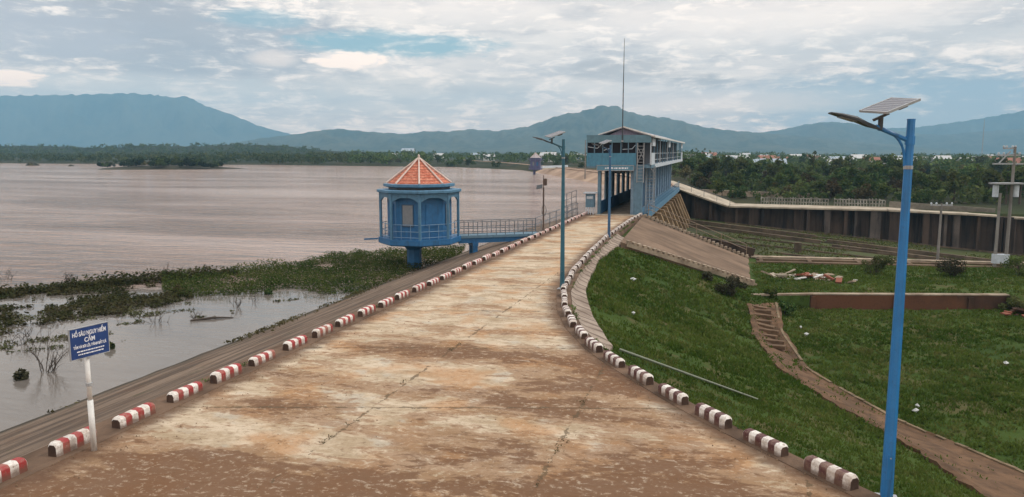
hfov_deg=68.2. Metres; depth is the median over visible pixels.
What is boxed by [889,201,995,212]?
parapet wall
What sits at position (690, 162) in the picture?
tree
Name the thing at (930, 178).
tree
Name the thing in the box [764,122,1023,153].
ridge
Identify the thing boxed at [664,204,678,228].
pier
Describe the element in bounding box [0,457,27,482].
kerb block
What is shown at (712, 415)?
kerb block
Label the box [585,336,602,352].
kerb block
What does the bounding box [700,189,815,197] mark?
boundary wall
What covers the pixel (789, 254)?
channel kerb
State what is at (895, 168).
tree
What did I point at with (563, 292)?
kerb block
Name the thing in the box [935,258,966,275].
shrub
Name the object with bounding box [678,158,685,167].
tree
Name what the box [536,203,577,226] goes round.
railing
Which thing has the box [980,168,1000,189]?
tree
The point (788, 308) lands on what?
shrub
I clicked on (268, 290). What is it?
water tuft
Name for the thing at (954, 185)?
tree
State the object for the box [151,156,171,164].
tree
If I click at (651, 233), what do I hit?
paved slope
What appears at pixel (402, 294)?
kerb block
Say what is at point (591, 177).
upstream slope
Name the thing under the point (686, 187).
abutment slope
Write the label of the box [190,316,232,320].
floating log
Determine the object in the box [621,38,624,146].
radio antenna
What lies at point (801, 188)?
tree
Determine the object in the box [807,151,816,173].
tree
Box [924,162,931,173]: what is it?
tree
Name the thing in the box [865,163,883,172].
tree
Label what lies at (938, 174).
tree
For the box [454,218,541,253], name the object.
footbridge
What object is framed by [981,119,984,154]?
radio mast
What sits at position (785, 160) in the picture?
house
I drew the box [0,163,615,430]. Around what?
lake water
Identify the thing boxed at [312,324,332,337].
kerb block
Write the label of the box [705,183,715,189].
tree
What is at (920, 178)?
tree
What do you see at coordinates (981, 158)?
tree
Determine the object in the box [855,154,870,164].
tree
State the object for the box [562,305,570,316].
kerb block
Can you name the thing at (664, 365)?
lying pole
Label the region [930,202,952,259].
utility pole
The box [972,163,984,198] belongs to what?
tree
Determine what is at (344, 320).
kerb block
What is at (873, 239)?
channel kerb
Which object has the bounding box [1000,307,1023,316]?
rubble heap
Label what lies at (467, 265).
kerb block
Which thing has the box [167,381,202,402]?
kerb block
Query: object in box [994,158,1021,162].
house
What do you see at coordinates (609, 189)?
solar street lamp
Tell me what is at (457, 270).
kerb block
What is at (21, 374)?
water tuft
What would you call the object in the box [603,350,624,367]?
kerb block
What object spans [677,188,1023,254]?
spillway wall
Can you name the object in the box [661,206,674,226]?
pier
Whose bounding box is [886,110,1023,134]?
mountain
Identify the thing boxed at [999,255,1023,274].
shrub
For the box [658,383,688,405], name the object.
kerb block
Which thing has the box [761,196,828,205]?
fence
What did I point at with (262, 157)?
lakeshore woodland
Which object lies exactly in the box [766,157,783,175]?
tree
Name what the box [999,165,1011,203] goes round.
tree
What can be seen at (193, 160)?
tree
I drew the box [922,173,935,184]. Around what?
tree
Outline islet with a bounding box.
[25,162,39,165]
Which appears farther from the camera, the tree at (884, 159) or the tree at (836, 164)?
the tree at (836, 164)
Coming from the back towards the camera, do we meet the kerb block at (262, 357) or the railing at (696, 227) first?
the railing at (696, 227)
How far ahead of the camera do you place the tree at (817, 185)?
144.24 m
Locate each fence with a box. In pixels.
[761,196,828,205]
[834,198,885,206]
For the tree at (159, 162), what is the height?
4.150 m
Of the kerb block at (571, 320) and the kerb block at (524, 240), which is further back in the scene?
the kerb block at (524, 240)
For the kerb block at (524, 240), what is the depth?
49.94 m
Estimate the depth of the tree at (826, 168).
232.53 m
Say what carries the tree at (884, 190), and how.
on the ground at (804, 301)
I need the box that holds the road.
[0,214,851,496]
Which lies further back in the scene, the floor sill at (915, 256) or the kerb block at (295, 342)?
the floor sill at (915, 256)
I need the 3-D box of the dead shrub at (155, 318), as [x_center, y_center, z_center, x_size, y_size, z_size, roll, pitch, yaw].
[-16.571,3.364,35.677,1.122,0.968,1.426,4,8,26]
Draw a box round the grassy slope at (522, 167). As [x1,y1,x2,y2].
[464,161,538,171]
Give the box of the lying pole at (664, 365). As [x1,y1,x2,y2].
[619,348,757,399]
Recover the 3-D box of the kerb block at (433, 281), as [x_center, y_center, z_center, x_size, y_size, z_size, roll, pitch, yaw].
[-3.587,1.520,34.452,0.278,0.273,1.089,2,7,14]
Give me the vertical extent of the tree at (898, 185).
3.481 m
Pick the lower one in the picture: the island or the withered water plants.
the withered water plants
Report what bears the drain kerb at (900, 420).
on the ground at (804, 301)
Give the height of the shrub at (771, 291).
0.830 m
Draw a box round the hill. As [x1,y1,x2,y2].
[0,144,344,156]
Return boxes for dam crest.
[472,160,675,186]
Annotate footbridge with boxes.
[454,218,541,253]
[541,165,567,168]
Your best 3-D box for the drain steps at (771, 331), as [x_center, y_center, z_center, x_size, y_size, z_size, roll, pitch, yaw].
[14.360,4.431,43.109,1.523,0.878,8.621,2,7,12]
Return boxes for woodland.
[0,141,319,157]
[0,150,380,163]
[345,149,686,165]
[671,149,1023,175]
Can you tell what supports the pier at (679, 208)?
in the lake water
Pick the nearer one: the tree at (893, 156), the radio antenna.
the radio antenna
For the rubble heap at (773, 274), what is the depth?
57.66 m
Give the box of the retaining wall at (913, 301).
[753,292,1009,309]
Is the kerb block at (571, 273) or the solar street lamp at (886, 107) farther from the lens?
the kerb block at (571, 273)
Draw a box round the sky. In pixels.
[0,0,1023,133]
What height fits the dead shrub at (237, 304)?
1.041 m
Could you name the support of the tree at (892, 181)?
on the ground at (804, 301)
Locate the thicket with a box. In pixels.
[673,166,1023,203]
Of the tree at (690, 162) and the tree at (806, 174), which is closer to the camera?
the tree at (806, 174)
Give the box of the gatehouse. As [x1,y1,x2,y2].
[587,126,684,216]
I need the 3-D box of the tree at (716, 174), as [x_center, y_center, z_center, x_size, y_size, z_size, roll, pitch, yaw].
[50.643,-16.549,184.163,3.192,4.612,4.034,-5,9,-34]
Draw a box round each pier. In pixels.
[653,213,664,221]
[657,209,669,223]
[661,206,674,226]
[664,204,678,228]
[666,201,683,229]
[669,199,686,230]
[672,197,688,227]
[674,195,689,223]
[676,194,689,218]
[794,242,801,252]
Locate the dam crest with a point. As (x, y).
(589, 170)
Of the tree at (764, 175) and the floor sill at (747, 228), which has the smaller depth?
the floor sill at (747, 228)
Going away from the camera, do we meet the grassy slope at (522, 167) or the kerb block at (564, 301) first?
the kerb block at (564, 301)
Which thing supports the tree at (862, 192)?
on the ground at (804, 301)
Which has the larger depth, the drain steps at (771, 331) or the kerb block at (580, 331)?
the drain steps at (771, 331)
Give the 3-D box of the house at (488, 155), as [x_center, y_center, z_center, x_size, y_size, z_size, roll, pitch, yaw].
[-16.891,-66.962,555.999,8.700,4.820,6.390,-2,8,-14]
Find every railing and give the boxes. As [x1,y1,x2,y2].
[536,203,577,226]
[566,190,576,217]
[648,204,746,253]
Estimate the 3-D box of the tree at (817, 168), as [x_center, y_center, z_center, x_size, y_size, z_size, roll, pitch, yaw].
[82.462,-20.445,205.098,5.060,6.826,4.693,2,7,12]
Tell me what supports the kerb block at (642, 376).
on the grass side shoulder at (790, 459)
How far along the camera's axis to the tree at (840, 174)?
162.93 m
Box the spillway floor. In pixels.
[686,218,1023,261]
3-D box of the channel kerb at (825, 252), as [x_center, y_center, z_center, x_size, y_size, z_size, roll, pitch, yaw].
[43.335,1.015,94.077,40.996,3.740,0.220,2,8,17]
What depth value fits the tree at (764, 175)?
199.10 m
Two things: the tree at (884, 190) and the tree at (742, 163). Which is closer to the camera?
the tree at (884, 190)
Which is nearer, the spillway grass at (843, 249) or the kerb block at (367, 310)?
the kerb block at (367, 310)
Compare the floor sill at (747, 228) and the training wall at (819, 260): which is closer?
the training wall at (819, 260)
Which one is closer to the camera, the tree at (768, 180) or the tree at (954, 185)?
the tree at (954, 185)
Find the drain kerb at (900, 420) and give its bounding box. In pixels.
[775,302,1023,473]
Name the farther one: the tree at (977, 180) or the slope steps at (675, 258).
the tree at (977, 180)
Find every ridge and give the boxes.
[227,105,950,153]
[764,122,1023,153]
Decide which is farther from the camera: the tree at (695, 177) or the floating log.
the tree at (695, 177)
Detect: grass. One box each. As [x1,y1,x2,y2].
[690,218,1023,260]
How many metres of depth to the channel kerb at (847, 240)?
111.66 m
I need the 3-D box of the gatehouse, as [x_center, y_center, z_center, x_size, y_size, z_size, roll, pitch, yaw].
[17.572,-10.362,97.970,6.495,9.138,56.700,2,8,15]
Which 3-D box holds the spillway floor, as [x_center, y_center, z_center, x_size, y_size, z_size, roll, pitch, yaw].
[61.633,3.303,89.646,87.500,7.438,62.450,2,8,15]
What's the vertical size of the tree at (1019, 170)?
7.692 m
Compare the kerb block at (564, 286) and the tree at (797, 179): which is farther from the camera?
the tree at (797, 179)
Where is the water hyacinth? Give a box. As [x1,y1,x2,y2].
[161,244,465,297]
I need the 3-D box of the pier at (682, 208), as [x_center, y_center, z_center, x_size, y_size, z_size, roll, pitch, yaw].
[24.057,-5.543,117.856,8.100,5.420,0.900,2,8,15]
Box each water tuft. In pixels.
[12,368,29,380]
[109,341,114,349]
[264,287,272,294]
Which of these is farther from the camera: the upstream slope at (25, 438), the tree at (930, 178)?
the tree at (930, 178)
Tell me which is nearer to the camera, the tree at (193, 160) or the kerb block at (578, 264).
the kerb block at (578, 264)
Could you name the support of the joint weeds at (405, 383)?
on the road
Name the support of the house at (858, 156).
on the ground at (804, 301)
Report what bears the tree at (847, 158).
on the ground at (804, 301)
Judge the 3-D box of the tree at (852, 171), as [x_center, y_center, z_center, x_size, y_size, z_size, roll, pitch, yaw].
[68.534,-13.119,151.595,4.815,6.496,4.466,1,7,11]
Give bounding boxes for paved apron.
[571,234,623,350]
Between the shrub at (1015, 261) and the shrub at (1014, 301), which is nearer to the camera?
the shrub at (1014, 301)
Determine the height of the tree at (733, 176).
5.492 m
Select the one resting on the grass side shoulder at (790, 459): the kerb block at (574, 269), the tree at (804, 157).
the kerb block at (574, 269)
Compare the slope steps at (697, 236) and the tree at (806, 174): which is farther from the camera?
the tree at (806, 174)
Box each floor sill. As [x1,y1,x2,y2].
[687,223,820,243]
[688,219,815,238]
[826,239,990,260]
[832,244,955,259]
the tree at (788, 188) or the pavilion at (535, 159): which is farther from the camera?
the pavilion at (535, 159)
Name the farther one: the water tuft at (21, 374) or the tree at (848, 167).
the tree at (848, 167)
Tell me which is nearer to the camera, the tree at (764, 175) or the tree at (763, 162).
the tree at (764, 175)
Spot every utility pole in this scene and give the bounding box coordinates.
[583,140,586,178]
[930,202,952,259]
[988,145,1023,266]
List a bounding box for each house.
[401,148,415,155]
[483,154,494,160]
[539,152,556,161]
[757,155,776,158]
[759,158,786,173]
[827,156,844,159]
[849,154,866,158]
[930,155,951,161]
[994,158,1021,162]
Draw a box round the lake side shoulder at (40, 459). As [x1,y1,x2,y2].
[0,213,591,489]
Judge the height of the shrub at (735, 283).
1.406 m
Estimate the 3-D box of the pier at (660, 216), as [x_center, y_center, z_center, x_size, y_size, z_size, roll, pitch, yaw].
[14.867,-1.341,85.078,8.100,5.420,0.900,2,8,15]
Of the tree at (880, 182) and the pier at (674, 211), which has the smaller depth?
the pier at (674, 211)
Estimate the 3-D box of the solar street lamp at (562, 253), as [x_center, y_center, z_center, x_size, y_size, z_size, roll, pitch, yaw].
[1.674,-1.616,32.857,1.594,6.949,0.694,-1,7,-10]
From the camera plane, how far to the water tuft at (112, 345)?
30.88 m
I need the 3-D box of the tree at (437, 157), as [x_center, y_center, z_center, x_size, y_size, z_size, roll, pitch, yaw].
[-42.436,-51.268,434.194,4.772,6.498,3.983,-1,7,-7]
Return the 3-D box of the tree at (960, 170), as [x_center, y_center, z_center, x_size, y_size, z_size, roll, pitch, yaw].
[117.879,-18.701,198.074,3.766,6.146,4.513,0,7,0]
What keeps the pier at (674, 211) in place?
in the lake water
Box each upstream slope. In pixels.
[0,214,578,463]
[536,168,630,194]
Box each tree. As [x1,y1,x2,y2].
[124,157,144,166]
[147,157,169,166]
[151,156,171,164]
[156,158,166,165]
[169,156,180,164]
[178,158,196,166]
[181,161,195,166]
[200,162,211,167]
[434,154,441,161]
[464,158,471,164]
[491,161,501,166]
[578,162,586,166]
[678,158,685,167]
[678,165,691,177]
[682,158,695,178]
[690,152,705,168]
[690,171,703,189]
[694,176,712,188]
[696,157,719,177]
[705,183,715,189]
[712,171,726,179]
[713,178,725,197]
[715,154,733,176]
[725,169,741,182]
[728,157,748,170]
[731,179,743,188]
[739,161,762,182]
[755,159,766,168]
[759,171,774,179]
[761,175,775,190]
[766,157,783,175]
[774,171,790,187]
[778,161,798,181]
[779,185,792,195]
[789,165,804,174]
[794,174,806,181]
[795,180,809,197]
[798,152,808,162]
[800,173,809,181]
[806,160,824,176]
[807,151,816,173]
[809,179,825,199]
[818,160,831,177]
[820,181,841,200]
[824,167,847,184]
[829,157,848,172]
[831,166,849,183]
[842,155,856,168]
[847,167,867,187]
[851,183,876,202]
[852,174,877,192]
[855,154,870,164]
[860,175,867,201]
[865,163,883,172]
[868,162,892,181]
[873,155,892,174]
[874,178,887,194]
[876,183,890,200]
[887,153,902,167]
[887,160,901,178]
[887,177,898,191]
[890,166,902,180]
[891,180,901,190]
[895,168,916,185]
[912,171,936,191]
[913,153,919,169]
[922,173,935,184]
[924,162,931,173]
[927,175,940,190]
[933,169,948,182]
[935,166,943,188]
[941,168,971,202]
[957,165,967,175]
[963,162,975,173]
[965,166,986,183]
[970,155,986,162]
[971,165,980,182]
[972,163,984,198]
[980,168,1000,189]
[988,156,1009,173]
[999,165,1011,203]
[1002,165,1023,203]
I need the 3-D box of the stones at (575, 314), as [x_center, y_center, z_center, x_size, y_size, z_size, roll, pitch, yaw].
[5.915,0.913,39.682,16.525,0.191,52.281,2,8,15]
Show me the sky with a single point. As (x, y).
(286, 66)
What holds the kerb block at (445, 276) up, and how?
on the lake side shoulder at (40, 459)
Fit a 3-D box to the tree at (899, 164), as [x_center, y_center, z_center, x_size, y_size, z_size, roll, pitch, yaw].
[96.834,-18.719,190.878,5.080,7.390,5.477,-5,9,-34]
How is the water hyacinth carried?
on the lake water
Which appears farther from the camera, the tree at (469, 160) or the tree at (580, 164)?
the tree at (469, 160)
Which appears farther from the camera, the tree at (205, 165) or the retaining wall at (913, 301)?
the tree at (205, 165)
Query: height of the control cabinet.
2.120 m
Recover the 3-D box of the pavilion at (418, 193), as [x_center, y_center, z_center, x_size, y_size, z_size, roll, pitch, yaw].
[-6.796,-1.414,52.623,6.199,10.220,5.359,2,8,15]
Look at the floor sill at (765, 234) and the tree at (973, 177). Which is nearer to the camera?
the floor sill at (765, 234)
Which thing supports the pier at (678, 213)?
in the lake water
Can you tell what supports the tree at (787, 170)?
on the ground at (804, 301)
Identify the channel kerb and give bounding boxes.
[718,239,873,257]
[725,222,1022,255]
[738,236,896,255]
[774,251,825,259]
[816,236,875,244]
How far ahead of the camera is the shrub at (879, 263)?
58.70 m
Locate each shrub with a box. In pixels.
[0,266,16,279]
[8,323,43,344]
[18,329,68,372]
[57,271,77,283]
[145,311,169,323]
[230,295,241,307]
[701,271,712,280]
[714,276,748,295]
[764,288,777,298]
[778,301,797,314]
[861,255,896,273]
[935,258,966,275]
[998,295,1023,308]
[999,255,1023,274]
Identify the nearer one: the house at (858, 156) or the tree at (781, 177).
the tree at (781, 177)
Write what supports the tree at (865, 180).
on the ground at (804, 301)
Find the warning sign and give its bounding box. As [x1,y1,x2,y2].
[67,321,109,450]
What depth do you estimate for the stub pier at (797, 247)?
93.64 m
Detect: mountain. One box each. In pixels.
[0,93,291,147]
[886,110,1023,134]
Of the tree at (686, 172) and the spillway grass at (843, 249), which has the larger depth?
the tree at (686, 172)
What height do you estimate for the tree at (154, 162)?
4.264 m
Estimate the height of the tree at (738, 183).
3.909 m
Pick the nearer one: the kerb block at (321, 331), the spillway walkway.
the kerb block at (321, 331)
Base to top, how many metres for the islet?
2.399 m
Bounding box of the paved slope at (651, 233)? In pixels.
[620,216,749,277]
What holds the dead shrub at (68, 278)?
in the lake water
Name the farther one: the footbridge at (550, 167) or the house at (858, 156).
the house at (858, 156)
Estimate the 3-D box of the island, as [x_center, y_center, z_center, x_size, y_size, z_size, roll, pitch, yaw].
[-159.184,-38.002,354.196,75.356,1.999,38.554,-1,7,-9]
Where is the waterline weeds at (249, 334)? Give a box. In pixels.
[47,258,450,412]
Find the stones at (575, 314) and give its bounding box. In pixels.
[201,221,889,496]
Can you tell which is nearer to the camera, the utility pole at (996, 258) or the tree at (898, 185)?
the utility pole at (996, 258)
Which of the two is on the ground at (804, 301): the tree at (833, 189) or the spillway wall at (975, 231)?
the tree at (833, 189)
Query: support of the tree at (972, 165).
on the ground at (804, 301)
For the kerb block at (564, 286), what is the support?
on the grass side shoulder at (790, 459)
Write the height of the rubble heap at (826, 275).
0.758 m
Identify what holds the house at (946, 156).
on the ground at (804, 301)
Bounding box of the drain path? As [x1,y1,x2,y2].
[746,303,1023,496]
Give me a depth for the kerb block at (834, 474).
13.81 m
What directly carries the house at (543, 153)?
on the ground at (804, 301)
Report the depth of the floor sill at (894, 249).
102.80 m
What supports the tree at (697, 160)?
on the ground at (804, 301)
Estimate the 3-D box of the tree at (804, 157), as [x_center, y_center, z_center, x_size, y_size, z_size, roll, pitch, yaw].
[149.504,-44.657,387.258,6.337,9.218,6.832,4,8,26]
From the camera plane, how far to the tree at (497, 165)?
365.34 m
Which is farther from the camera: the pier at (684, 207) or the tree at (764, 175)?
the tree at (764, 175)
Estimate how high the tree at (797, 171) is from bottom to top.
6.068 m
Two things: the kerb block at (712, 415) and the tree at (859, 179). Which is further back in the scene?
the tree at (859, 179)
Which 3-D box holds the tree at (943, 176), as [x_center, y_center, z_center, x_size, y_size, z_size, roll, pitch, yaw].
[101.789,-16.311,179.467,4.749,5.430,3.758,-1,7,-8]
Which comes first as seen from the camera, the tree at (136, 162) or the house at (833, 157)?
the tree at (136, 162)
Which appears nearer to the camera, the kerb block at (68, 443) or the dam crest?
the kerb block at (68, 443)
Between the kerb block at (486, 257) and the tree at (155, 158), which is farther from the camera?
the tree at (155, 158)
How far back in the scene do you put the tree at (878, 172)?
166.02 m
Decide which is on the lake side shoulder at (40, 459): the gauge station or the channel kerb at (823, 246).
the gauge station
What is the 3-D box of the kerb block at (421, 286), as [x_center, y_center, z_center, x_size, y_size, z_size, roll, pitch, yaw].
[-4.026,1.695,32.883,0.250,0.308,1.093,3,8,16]
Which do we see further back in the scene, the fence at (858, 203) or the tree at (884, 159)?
the tree at (884, 159)
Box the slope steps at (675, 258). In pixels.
[626,240,756,285]
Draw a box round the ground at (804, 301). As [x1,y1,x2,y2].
[0,153,1023,496]
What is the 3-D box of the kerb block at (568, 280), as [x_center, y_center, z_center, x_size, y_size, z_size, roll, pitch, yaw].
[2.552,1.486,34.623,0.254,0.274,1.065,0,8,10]
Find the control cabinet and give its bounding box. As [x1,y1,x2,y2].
[583,192,596,214]
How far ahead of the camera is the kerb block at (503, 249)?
45.14 m
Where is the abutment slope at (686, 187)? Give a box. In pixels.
[671,181,734,204]
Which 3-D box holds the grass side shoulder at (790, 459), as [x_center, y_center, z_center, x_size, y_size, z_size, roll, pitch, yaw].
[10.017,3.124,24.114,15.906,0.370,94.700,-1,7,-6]
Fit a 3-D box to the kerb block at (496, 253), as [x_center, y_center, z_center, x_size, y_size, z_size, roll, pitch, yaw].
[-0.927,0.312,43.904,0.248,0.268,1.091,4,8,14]
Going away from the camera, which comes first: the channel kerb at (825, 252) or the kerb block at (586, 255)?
the kerb block at (586, 255)
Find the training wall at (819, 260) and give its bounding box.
[680,231,1023,267]
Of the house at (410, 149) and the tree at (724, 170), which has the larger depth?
the house at (410, 149)
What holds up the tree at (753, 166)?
on the ground at (804, 301)
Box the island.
[97,165,245,169]
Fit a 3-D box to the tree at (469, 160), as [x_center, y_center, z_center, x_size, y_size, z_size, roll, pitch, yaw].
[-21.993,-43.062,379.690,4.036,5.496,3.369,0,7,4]
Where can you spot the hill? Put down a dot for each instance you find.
(212, 147)
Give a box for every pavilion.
[364,154,460,267]
[529,152,541,174]
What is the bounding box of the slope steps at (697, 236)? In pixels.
[643,214,749,257]
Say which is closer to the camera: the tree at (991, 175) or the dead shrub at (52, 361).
the dead shrub at (52, 361)
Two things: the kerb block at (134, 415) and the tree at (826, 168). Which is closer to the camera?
the kerb block at (134, 415)
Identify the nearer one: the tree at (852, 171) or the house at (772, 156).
the tree at (852, 171)
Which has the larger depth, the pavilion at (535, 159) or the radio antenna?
the pavilion at (535, 159)
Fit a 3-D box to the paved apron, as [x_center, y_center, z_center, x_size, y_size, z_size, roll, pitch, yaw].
[4.948,2.213,40.078,2.260,2.616,32.339,1,7,10]
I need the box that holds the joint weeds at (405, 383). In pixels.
[319,342,587,485]
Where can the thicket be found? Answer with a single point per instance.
(918, 195)
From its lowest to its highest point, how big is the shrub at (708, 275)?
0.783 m
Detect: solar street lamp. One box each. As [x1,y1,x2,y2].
[533,131,565,288]
[591,140,611,237]
[828,97,920,496]
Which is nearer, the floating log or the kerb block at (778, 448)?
the kerb block at (778, 448)
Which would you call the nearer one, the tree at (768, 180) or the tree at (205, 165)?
the tree at (768, 180)
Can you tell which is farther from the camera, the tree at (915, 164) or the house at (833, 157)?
the house at (833, 157)
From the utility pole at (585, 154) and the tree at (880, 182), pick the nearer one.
the tree at (880, 182)
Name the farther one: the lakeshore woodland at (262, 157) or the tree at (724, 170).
the lakeshore woodland at (262, 157)
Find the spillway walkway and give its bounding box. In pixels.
[733,203,921,209]
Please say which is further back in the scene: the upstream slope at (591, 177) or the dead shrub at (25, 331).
the upstream slope at (591, 177)
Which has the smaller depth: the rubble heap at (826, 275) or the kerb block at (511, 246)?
the kerb block at (511, 246)
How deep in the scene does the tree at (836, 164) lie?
227.02 m
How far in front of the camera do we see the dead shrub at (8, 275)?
47.63 m
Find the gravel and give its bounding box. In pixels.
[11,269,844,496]
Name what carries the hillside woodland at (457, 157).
on the ground at (804, 301)
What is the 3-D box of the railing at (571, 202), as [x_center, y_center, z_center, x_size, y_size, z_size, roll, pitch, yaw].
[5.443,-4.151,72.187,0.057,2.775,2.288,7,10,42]
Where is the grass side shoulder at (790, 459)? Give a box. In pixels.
[557,215,880,496]
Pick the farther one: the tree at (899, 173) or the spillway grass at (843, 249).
the tree at (899, 173)
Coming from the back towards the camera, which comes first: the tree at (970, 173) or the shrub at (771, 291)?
the tree at (970, 173)
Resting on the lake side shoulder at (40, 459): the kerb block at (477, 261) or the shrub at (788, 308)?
the kerb block at (477, 261)
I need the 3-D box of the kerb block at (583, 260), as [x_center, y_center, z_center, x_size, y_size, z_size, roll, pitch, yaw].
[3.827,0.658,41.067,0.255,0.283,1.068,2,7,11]
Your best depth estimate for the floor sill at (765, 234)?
108.92 m
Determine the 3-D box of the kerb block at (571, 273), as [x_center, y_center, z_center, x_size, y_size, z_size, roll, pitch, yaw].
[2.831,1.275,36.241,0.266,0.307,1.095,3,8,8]
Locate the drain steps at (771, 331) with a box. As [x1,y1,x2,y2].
[753,305,785,349]
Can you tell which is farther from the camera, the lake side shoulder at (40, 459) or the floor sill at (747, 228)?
the floor sill at (747, 228)
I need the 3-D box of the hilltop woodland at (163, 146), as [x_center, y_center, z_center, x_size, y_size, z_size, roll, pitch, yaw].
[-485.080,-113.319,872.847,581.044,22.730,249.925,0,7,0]
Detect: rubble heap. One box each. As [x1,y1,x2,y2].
[761,270,805,277]
[781,269,857,283]
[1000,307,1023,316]
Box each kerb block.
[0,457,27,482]
[48,426,96,456]
[112,402,155,428]
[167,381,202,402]
[210,363,241,383]
[248,349,275,366]
[283,335,307,350]
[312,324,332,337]
[335,314,354,326]
[358,304,375,316]
[378,297,394,307]
[395,290,409,299]
[412,282,426,292]
[427,277,439,285]
[440,272,451,279]
[451,267,461,274]
[462,262,471,269]
[472,258,481,264]
[482,254,490,260]
[492,250,499,256]
[500,247,507,252]
[507,244,514,249]
[520,238,527,242]
[560,283,567,291]
[561,289,566,298]
[561,296,567,306]
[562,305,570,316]
[565,276,571,284]
[567,314,576,326]
[568,270,573,278]
[571,266,577,273]
[574,261,581,268]
[574,324,587,338]
[579,257,585,263]
[583,253,589,259]
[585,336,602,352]
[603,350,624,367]
[628,365,653,384]
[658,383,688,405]
[694,403,731,428]
[743,428,788,456]
[803,455,858,490]
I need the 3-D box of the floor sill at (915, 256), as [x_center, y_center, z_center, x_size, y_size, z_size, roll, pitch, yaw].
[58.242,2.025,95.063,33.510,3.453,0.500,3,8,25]
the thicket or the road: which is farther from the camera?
the thicket
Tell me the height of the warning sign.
2.584 m
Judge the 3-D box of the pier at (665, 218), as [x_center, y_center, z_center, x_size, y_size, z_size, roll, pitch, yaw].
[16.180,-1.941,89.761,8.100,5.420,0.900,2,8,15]
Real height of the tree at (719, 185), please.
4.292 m
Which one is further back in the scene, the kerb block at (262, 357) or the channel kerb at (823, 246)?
the channel kerb at (823, 246)
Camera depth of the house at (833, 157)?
414.81 m
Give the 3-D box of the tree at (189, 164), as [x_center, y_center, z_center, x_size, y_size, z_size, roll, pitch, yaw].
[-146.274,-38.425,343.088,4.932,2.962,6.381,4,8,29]
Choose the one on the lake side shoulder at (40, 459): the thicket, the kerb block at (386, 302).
the kerb block at (386, 302)
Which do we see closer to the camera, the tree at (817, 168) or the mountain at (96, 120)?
the tree at (817, 168)
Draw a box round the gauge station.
[536,175,546,230]
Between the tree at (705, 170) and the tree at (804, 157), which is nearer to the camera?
the tree at (705, 170)
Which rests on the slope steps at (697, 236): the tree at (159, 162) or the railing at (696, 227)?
the railing at (696, 227)
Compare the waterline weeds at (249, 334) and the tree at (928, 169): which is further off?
the tree at (928, 169)
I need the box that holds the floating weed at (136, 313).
[0,292,298,352]
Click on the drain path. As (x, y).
(1009, 483)
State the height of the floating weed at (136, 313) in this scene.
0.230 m
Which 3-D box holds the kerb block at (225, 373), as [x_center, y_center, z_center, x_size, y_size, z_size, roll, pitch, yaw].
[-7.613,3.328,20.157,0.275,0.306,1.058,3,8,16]
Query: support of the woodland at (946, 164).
on the ground at (804, 301)
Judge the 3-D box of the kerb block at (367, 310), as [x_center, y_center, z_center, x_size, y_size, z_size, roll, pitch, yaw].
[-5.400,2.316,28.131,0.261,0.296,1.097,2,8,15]
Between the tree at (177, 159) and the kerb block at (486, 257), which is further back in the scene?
the tree at (177, 159)
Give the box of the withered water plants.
[0,264,237,335]
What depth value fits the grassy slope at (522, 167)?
359.61 m
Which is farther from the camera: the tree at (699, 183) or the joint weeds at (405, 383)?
the tree at (699, 183)
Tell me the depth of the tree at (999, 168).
234.49 m

